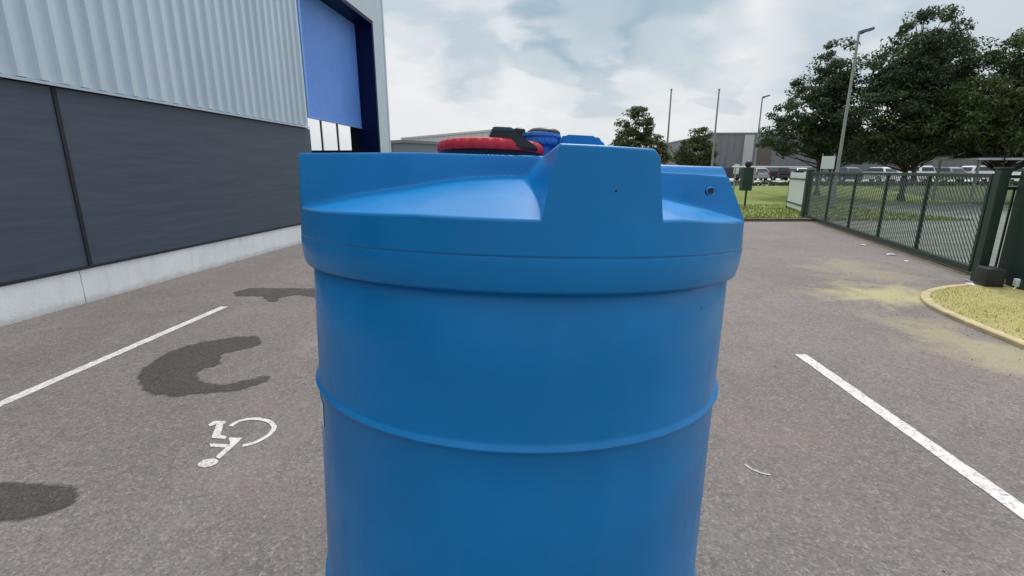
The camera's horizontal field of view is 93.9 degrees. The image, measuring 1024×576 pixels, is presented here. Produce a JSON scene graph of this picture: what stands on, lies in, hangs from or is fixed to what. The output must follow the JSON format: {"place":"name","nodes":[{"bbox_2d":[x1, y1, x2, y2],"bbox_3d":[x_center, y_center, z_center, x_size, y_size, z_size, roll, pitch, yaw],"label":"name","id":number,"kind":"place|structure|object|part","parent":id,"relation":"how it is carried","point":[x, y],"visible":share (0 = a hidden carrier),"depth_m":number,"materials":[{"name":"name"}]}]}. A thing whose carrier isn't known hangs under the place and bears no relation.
{"place":"outdoors","nodes":[
{"label":"outdoors","id":0,"kind":"place"},
{"bbox_2d":[0,177,1023,575],"bbox_3d":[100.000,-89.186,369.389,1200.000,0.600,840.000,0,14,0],"label":"ground","id":1,"kind":"structure","parent":0,"point":[848,485],"depth_m":3.41,"materials":[{"name":"grey asphalt"}]},
{"bbox_2d":[0,482,76,520],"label":"wet patch","id":2,"kind":"object","parent":1,"relation":"on","point":[19,501],"visible":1,"depth_m":2.69,"materials":[{"name":"liquid"}]},
{"bbox_2d":[0,306,227,406],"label":"parking line","id":3,"kind":"object","parent":1,"relation":"on","point":[54,380],"visible":1,"depth_m":4.63,"materials":[{"name":"paint"}]},
{"bbox_2d":[0,0,390,326],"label":"warehouse","id":4,"kind":"structure","parent":1,"relation":"on","point":[144,143],"depth_m":7.85,"materials":[{"name":"metal"}]},
{"bbox_2d":[138,336,269,395],"bbox_3d":[-2.920,0.734,4.542,1.070,0.001,1.586,-8,16,-30],"label":"wet patch","id":5,"kind":"object","parent":1,"relation":"on","point":[172,373],"visible":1,"depth_m":4.45,"materials":[{"name":"liquid"}]},
{"bbox_2d":[198,418,276,466],"bbox_3d":[-1.889,1.030,3.335,0.450,0.001,0.640,-7,15,-25],"label":"wheelchair symbol","id":6,"kind":"object","parent":1,"relation":"on","point":[216,432],"visible":1,"depth_m":3.30,"materials":[{"name":"paint"}]},
{"bbox_2d":[234,287,314,301],"bbox_3d":[-3.323,0.093,7.150,1.853,0.001,0.886,0,14,0],"label":"wet patch","id":7,"kind":"object","parent":1,"relation":"on","point":[272,294],"visible":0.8,"depth_m":7.25,"materials":[{"name":"liquid"}]},
{"bbox_2d":[391,140,438,152],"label":"building","id":8,"kind":"structure","parent":1,"relation":"on","point":[413,146],"depth_m":40.24,"materials":[{"name":"grey metal"}]},
{"bbox_2d":[401,130,490,141],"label":"factory building","id":9,"kind":"structure","parent":1,"relation":"on","point":[441,137],"depth_m":67.87,"materials":[{"name":"grey metal"}]},
{"bbox_2d":[298,126,743,575],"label":"water tank","id":10,"kind":"object","parent":1,"relation":"on","point":[519,333],"visible":1,"depth_m":0.97,"materials":[{"name":"blue plastic"}]},
{"bbox_2d":[107,272,1020,571],"bbox_3d":[1.210,0.355,6.081,9.874,0.011,8.085,0,14,0],"label":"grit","id":11,"kind":"object","parent":1,"relation":"on","point":[857,294],"visible":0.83,"depth_m":5.43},
{"bbox_2d":[744,464,769,474],"bbox_3d":[1.509,1.124,2.954,0.039,0.001,0.158,-13,19,-42],"label":"worn marking","id":12,"kind":"object","parent":1,"relation":"on","point":[756,470],"visible":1,"depth_m":2.94,"materials":[{"name":"paint"}]},
{"bbox_2d":[744,218,813,220],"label":"kerb","id":13,"kind":"structure","parent":1,"relation":"on","point":[778,219],"depth_m":17.38,"materials":[{"name":"concrete"}]},
{"bbox_2d":[788,170,804,208],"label":"gate pillar","id":14,"kind":"structure","parent":1,"relation":"on","point":[798,171],"depth_m":22.79,"materials":[{"name":"metal"}]},
{"bbox_2d":[799,170,814,216],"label":"gate pillar","id":15,"kind":"structure","parent":1,"relation":"on","point":[805,194],"depth_m":18.64,"materials":[{"name":"metal"}]},
{"bbox_2d":[799,137,872,179],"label":"background tree","id":16,"kind":"object","parent":1,"relation":"on","point":[847,158],"visible":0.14,"depth_m":44.84,"materials":[{"name":"green plant"}]},
{"bbox_2d":[660,132,1021,174],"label":"warehouse hall","id":17,"kind":"structure","parent":1,"relation":"on","point":[732,148],"depth_m":86.17,"materials":[{"name":"grey metal"}]},
{"bbox_2d":[725,155,736,167],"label":"loading door","id":18,"kind":"structure","parent":17,"relation":"in","point":[731,160],"depth_m":86.67,"materials":[{"name":"grey metal"}]},
{"bbox_2d":[732,186,965,203],"bbox_3d":[12.250,-6.478,32.647,31.500,0.600,13.500,0,14,0],"label":"grass strip","id":19,"kind":"object","parent":1,"relation":"on","point":[767,194],"depth_m":30.74,"materials":[{"name":"green plant"}]},
{"bbox_2d":[609,105,672,164],"bbox_3d":[10.245,-11.389,38.418,5.551,6.239,3.774,0,14,0],"label":"tree","id":20,"kind":"object","parent":19,"relation":"on","point":[644,138],"visible":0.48,"depth_m":37.72,"materials":[{"name":"green plant"}]},
{"bbox_2d":[733,164,739,188],"bbox_3d":[14.570,-7.072,31.242,0.340,1.980,0.085,0,14,0],"label":"entrance sign","id":21,"kind":"object","parent":19,"relation":"on","point":[737,170],"visible":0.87,"depth_m":31.06,"materials":[{"name":"metal"}]},
{"bbox_2d":[732,166,811,189],"bbox_3d":[15.800,-6.458,29.305,4.801,1.975,0.086,0,14,0],"label":"height barrier","id":22,"kind":"object","parent":19,"relation":"on","point":[807,167],"visible":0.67,"depth_m":29.06,"materials":[{"name":"metal"}]},
{"bbox_2d":[755,36,880,194],"bbox_3d":[19.236,-10.688,30.251,7.457,9.513,4.224,0,14,0],"label":"broadleaf tree","id":23,"kind":"object","parent":19,"relation":"on","point":[821,137],"visible":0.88,"depth_m":29.70,"materials":[{"name":"green plant"}]},
{"bbox_2d":[829,3,1006,200],"bbox_3d":[23.148,-10.239,27.227,9.035,10.458,5.104,0,14,0],"label":"broadleaf tree","id":24,"kind":"object","parent":19,"relation":"on","point":[924,67],"visible":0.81,"depth_m":26.31,"materials":[{"name":"green plant"}]},
{"bbox_2d":[739,203,972,220],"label":"grass verge","id":25,"kind":"object","parent":1,"relation":"on","point":[766,208],"depth_m":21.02,"materials":[{"name":"green plant"}]},
{"bbox_2d":[739,161,753,205],"bbox_3d":[11.950,-5.327,24.435,0.520,2.290,0.340,0,14,0],"label":"litter bin","id":26,"kind":"object","parent":25,"relation":"on","point":[746,178],"visible":1,"depth_m":24.25,"materials":[{"name":"green plastic"}]},
{"bbox_2d":[786,172,805,210],"bbox_3d":[12.957,-4.385,21.791,0.090,1.720,3.780,5,15,19],"label":"notice board","id":27,"kind":"object","parent":25,"relation":"on","point":[795,190],"visible":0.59,"depth_m":21.86,"materials":[{"name":"white metal"}]},
{"bbox_2d":[815,154,835,205],"bbox_3d":[15.980,-5.493,24.419,0.660,2.620,0.080,0,14,0],"label":"direction sign","id":28,"kind":"object","parent":25,"relation":"on","point":[827,162],"visible":0.86,"depth_m":24.18,"materials":[{"name":"metal"}]},
{"bbox_2d":[829,27,874,207],"bbox_3d":[16.098,-7.926,22.772,0.720,8.131,0.290,0,14,0],"label":"street lamp","id":29,"kind":"object","parent":25,"relation":"on","point":[863,31],"visible":0.84,"depth_m":22.59,"materials":[{"name":"metal"}]},
{"bbox_2d":[730,180,1018,185],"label":"shrubs","id":30,"kind":"object","parent":1,"relation":"on","point":[786,183],"visible":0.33,"depth_m":38.49,"materials":[{"name":"green plant"}]},
{"bbox_2d":[795,354,1023,518],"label":"parking line","id":31,"kind":"object","parent":1,"relation":"on","point":[1009,501],"visible":1,"depth_m":3.22,"materials":[{"name":"paint"}]},
{"bbox_2d":[839,204,1012,266],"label":"gravel yard","id":32,"kind":"structure","parent":1,"relation":"on","point":[999,233],"depth_m":14.74,"materials":[{"name":"grey gravel"}]},
{"bbox_2d":[869,186,1017,203],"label":"verge","id":33,"kind":"structure","parent":1,"relation":"on","point":[1008,196],"depth_m":32.25,"materials":[{"name":"green plant"}]},
{"bbox_2d":[906,27,1023,173],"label":"broadleaf tree","id":34,"kind":"object","parent":33,"relation":"on","point":[997,129],"visible":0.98,"depth_m":24.82,"materials":[{"name":"green plant"}]},
{"bbox_2d":[931,150,1023,203],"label":"canopy","id":35,"kind":"object","parent":33,"relation":"on","point":[962,157],"visible":0.57,"depth_m":26.20,"materials":[{"name":"metal"}]},
{"bbox_2d":[920,283,1023,348],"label":"island kerb","id":36,"kind":"structure","parent":1,"relation":"on","point":[929,302],"depth_m":5.83,"materials":[{"name":"concrete"}]},
{"bbox_2d":[966,265,1006,286],"bbox_3d":[7.505,-0.153,7.519,0.370,0.350,0.440,4,14,16],"label":"gate motor","id":37,"kind":"object","parent":1,"relation":"on","point":[989,276],"visible":0.75,"depth_m":7.40,"materials":[{"name":"black plastic"}]},
{"bbox_2d":[307,0,1023,149],"label":"sky","id":38,"kind":"structure","parent":0,"point":[570,67],"materials":[{"name":"white"}]},
{"bbox_2d":[729,178,1017,185],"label":"road","id":39,"kind":"structure","parent":0,"point":[769,179],"depth_m":58.88,"materials":[{"name":"grey asphalt"}]},
{"bbox_2d":[665,88,672,164],"bbox_3d":[13.080,-12.611,40.151,0.190,7.740,0.190,0,14,0],"label":"flag mast","id":40,"kind":"object","parent":39,"relation":"on","point":[671,89],"visible":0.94,"depth_m":39.78,"materials":[{"name":"metal"}]},
{"bbox_2d":[670,126,719,166],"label":"tree","id":41,"kind":"object","parent":39,"relation":"on","point":[682,156],"visible":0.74,"depth_m":42.62,"materials":[{"name":"green plant"}]},
{"bbox_2d":[711,88,719,165],"bbox_3d":[17.000,-12.611,40.151,0.190,7.740,0.190,0,14,0],"label":"flag mast","id":42,"kind":"object","parent":39,"relation":"on","point":[712,158],"visible":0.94,"depth_m":39.98,"materials":[{"name":"metal"}]},
{"bbox_2d":[724,167,740,179],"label":"parked car","id":43,"kind":"object","parent":39,"relation":"on","point":[729,171],"visible":0.12,"depth_m":59.48,"materials":[{"name":"paint"}]},
{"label":"side window","id":44,"kind":"part","parent":43,"relation":"part of","materials":[{"name":"grey glass"}]},
{"bbox_2d":[753,95,769,181],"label":"street lamp","id":45,"kind":"object","parent":39,"relation":"on","point":[758,135],"visible":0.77,"depth_m":42.91,"materials":[{"name":"metal"}]},
{"bbox_2d":[754,168,769,179],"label":"parked car","id":46,"kind":"object","parent":39,"relation":"on","point":[764,173],"visible":0.5,"depth_m":58.40,"materials":[{"name":"paint"}]},
{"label":"rear window","id":47,"kind":"part","parent":46,"relation":"part of","materials":[{"name":"grey glass"}]},
{"bbox_2d":[759,168,789,179],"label":"parked car","id":48,"kind":"object","parent":39,"relation":"on","point":[775,173],"visible":0.63,"depth_m":58.28,"materials":[{"name":"paint"}]},
{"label":"rear window","id":49,"kind":"part","parent":48,"relation":"part of","materials":[{"name":"grey glass"}]},
{"bbox_2d":[780,168,806,179],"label":"parked car","id":50,"kind":"object","parent":39,"relation":"on","point":[793,169],"visible":0.05,"depth_m":58.95,"materials":[{"name":"paint"}]},
{"bbox_2d":[824,167,862,180],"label":"parked car","id":51,"kind":"object","parent":39,"relation":"on","point":[849,169],"visible":0.22,"depth_m":51.88,"materials":[{"name":"paint"}]},
{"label":"side window","id":52,"kind":"part","parent":51,"relation":"part of","materials":[{"name":"grey glass"}]},
{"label":"rear window","id":53,"kind":"part","parent":51,"relation":"part of","materials":[{"name":"grey glass"}]},
{"bbox_2d":[860,167,898,181],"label":"parked car","id":54,"kind":"object","parent":39,"relation":"on","point":[882,169],"visible":0.35,"depth_m":51.12,"materials":[{"name":"paint"}]},
{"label":"side window","id":55,"kind":"part","parent":54,"relation":"part of","materials":[{"name":"grey glass"}]},
{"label":"rear window","id":56,"kind":"part","parent":54,"relation":"part of","materials":[{"name":"grey glass"}]},
{"bbox_2d":[856,118,963,180],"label":"background tree","id":57,"kind":"object","parent":39,"relation":"on","point":[914,170],"visible":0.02,"depth_m":42.66,"materials":[{"name":"green plant"}]},
{"bbox_2d":[898,166,935,181],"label":"parked car","id":58,"kind":"object","parent":39,"relation":"on","point":[926,169],"visible":0.16,"depth_m":50.43,"materials":[{"name":"paint"}]},
{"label":"rear window","id":59,"kind":"part","parent":58,"relation":"part of","materials":[{"name":"grey glass"}]},
{"bbox_2d":[921,167,965,180],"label":"parked car","id":60,"kind":"object","parent":39,"relation":"on","point":[951,170],"visible":0.32,"depth_m":50.97,"materials":[{"name":"paint"}]},
{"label":"side window","id":61,"kind":"part","parent":60,"relation":"part of","materials":[{"name":"grey glass"}]},
{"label":"rear window","id":62,"kind":"part","parent":60,"relation":"part of","materials":[{"name":"grey glass"}]},
{"bbox_2d":[961,166,994,180],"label":"parked car","id":63,"kind":"object","parent":39,"relation":"on","point":[972,169],"visible":0.21,"depth_m":50.69,"materials":[{"name":"paint"}]},
{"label":"rear window","id":64,"kind":"part","parent":63,"relation":"part of","materials":[{"name":"grey glass"}]},
{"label":"side window","id":65,"kind":"part","parent":63,"relation":"part of","materials":[{"name":"grey glass"}]},
{"bbox_2d":[1010,168,1023,181],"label":"parked car","id":66,"kind":"object","parent":39,"relation":"on","point":[1016,172],"visible":0.12,"depth_m":51.00,"materials":[{"name":"paint"}]},
{"bbox_2d":[800,217,970,274],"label":"gate track path","id":67,"kind":"structure","parent":0,"point":[954,269],"depth_m":10.79,"materials":[{"name":"grey concrete"}]},
{"bbox_2d":[805,172,993,271],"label":"sliding gate","id":68,"kind":"structure","parent":67,"relation":"on","point":[948,260],"depth_m":10.92,"materials":[{"name":"metal"}]},
{"bbox_2d":[920,285,1023,339],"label":"moss ground","id":69,"kind":"structure","parent":0,"point":[999,295],"depth_m":6.44,"materials":[{"name":"yellow plant"}]},
{"bbox_2d":[965,167,1014,282],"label":"gate pillar","id":70,"kind":"structure","parent":69,"relation":"on","point":[995,204],"depth_m":7.57,"materials":[{"name":"metal"}]},
{"bbox_2d":[989,175,1019,266],"bbox_3d":[7.967,-1.034,7.709,0.550,1.530,0.041,3,14,14],"label":"fence panel","id":71,"kind":"object","parent":70,"relation":"attached to","point":[1014,189],"visible":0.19,"depth_m":7.69,"materials":[{"name":"metal"}]},
{"bbox_2d":[998,170,1023,289],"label":"motor cabinet","id":72,"kind":"object","parent":69,"relation":"on","point":[1011,261],"visible":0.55,"depth_m":7.41,"materials":[{"name":"metal"}]},
{"bbox_2d":[1012,278,1020,288],"bbox_3d":[7.643,-0.043,7.308,0.261,0.204,0.100,2,14,9],"label":"cable box","id":73,"kind":"object","parent":72,"relation":"attached to","point":[1016,282],"visible":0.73,"depth_m":7.27,"materials":[{"name":"white plastic"}]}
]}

